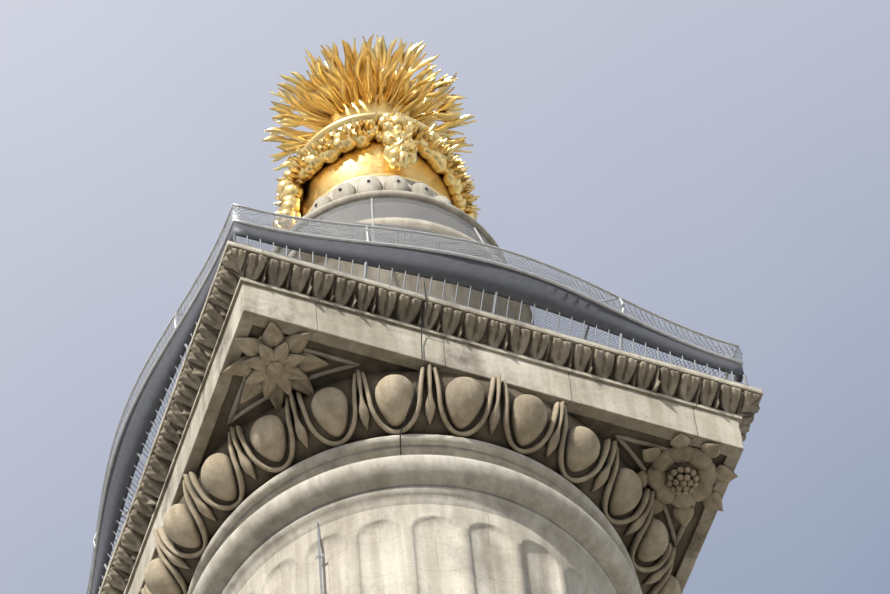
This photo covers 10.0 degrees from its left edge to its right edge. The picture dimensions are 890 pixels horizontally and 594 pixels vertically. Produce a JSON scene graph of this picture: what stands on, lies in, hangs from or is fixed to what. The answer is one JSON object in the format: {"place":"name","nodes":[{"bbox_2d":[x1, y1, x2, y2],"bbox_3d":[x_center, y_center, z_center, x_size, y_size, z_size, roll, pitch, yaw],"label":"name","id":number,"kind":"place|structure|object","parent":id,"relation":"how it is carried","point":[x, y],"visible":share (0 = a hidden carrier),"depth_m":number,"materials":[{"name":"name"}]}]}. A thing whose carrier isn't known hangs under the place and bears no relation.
{"place":"outdoors","nodes":[
{"label":"outdoors","id":0,"kind":"place"},
{"bbox_2d":[238,504,603,593],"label":"fluted column shaft","id":1,"kind":"object","parent":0,"point":[424,549],"depth_m":49.89,"materials":[{"name":"beige stone"}]},
{"bbox_2d":[312,507,322,593],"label":"lightning rod","id":2,"kind":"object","parent":1,"relation":"attached to","point":[320,565],"depth_m":49.82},
{"bbox_2d":[140,363,680,593],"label":"carved eggs","id":3,"kind":"object","parent":1,"relation":"on","point":[464,401],"visible":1,"depth_m":51.42,"materials":[{"name":"beige stone"}]},
{"bbox_2d":[222,321,328,410],"bbox_3d":[-1.714,0.705,51.370,1.004,0.226,1.004,16,-63,-12],"label":"carved flower","id":4,"kind":"object","parent":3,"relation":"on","point":[274,364],"visible":1,"depth_m":51.32,"materials":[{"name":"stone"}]},
{"bbox_2d":[128,283,743,593],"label":"abacus","id":5,"kind":"object","parent":3,"relation":"on","point":[401,346],"visible":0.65,"depth_m":51.87,"materials":[{"name":"stone"}]},
{"bbox_2d":[399,281,427,454],"bbox_3d":[-0.343,0.750,51.588,0.076,2.342,0.880,21,-64,-14],"label":"earth cable","id":6,"kind":"object","parent":5,"relation":"attached to","point":[419,370],"visible":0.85,"depth_m":51.25,"materials":[{"name":"metal"}]},
{"bbox_2d":[101,247,760,593],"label":"carved leaf molding","id":7,"kind":"structure","parent":5,"relation":"on","point":[236,265],"depth_m":52.32,"materials":[{"name":"beige stone"}]},
{"bbox_2d":[98,241,762,593],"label":"cornice ledge","id":8,"kind":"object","parent":7,"relation":"on","point":[478,313],"depth_m":52.39,"materials":[{"name":"stone"}]},
{"bbox_2d":[272,190,533,324],"bbox_3d":[-0.565,1.179,56.332,3.320,6.080,3.320,16,-63,-12],"label":"pedestal drum","id":9,"kind":"object","parent":8,"relation":"on","point":[414,223],"visible":0.15,"depth_m":56.76,"materials":[{"name":"stone"}]},
{"bbox_2d":[302,175,451,217],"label":"scalloped molding","id":10,"kind":"structure","parent":9,"relation":"on","point":[375,183],"depth_m":58.73,"materials":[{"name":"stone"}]},
{"bbox_2d":[272,108,480,228],"bbox_3d":[-0.811,-1.192,60.624,2.595,2.760,2.662,16,-63,-12],"label":"gilded urn","id":11,"kind":"object","parent":10,"relation":"on","point":[330,157],"visible":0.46,"depth_m":59.88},
{"bbox_2d":[262,33,476,170],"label":"gilded flames","id":12,"kind":"object","parent":11,"relation":"on","point":[362,81],"visible":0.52,"depth_m":61.78,"materials":[{"name":"gold metal"}]},
{"bbox_2d":[314,180,450,205],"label":"drilled holes","id":13,"kind":"object","parent":10,"relation":"on","point":[426,188],"visible":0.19,"depth_m":58.70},
{"bbox_2d":[86,198,743,593],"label":"gallery cage tubes","id":14,"kind":"object","parent":8,"relation":"on","point":[112,450],"visible":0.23,"depth_m":53.18},
{"bbox_2d":[86,198,742,593],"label":"wire mesh","id":15,"kind":"object","parent":14,"relation":"attached to","point":[468,250],"visible":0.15,"depth_m":53.62,"materials":[{"name":"grey metal"}]},
{"bbox_2d":[99,231,748,588],"bbox_3d":[-0.420,2.532,53.862,5.951,0.440,5.951,16,-63,-12],"label":"gallery railing","id":16,"kind":"object","parent":8,"relation":"on","point":[493,312],"visible":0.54,"depth_m":52.73,"materials":[{"name":"grey metal"}]},
{"bbox_2d":[91,222,743,593],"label":"gallery rail band","id":17,"kind":"object","parent":16,"relation":"attached to","point":[503,282],"visible":0.73,"depth_m":52.96,"materials":[{"name":"grey metal"}]},
{"bbox_2d":[124,277,741,593],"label":"molding strip","id":18,"kind":"object","parent":5,"relation":"on","point":[242,280],"visible":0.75,"depth_m":52.21,"materials":[{"name":"beige stone"}]},
{"bbox_2d":[199,325,725,575],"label":"soffit panel","id":19,"kind":"structure","parent":5,"relation":"attached to","point":[604,431],"depth_m":51.81,"materials":[{"name":"beige stone"}]},
{"bbox_2d":[227,335,712,546],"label":"capital spandrel frames","id":20,"kind":"structure","parent":19,"relation":"attached to","point":[351,364],"depth_m":51.68,"materials":[{"name":"beige stone"}]},
{"bbox_2d":[637,433,737,527],"bbox_3d":[2.439,1.870,52.242,1.055,0.243,1.055,16,-63,-12],"label":"carved flower","id":21,"kind":"object","parent":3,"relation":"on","point":[667,484],"visible":0.94,"depth_m":52.22,"materials":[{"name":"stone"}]},
{"bbox_2d":[187,434,642,593],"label":"ring molding","id":22,"kind":"structure","parent":1,"relation":"on","point":[262,525],"depth_m":50.72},
{"bbox_2d":[157,370,656,593],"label":"capital echinus bed","id":23,"kind":"object","parent":22,"relation":"on","point":[497,437],"visible":0.27,"depth_m":51.41,"materials":[{"name":"beige stone"}]},
{"bbox_2d":[0,0,889,593],"label":"sky","id":24,"kind":"structure","parent":0,"point":[720,169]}
]}

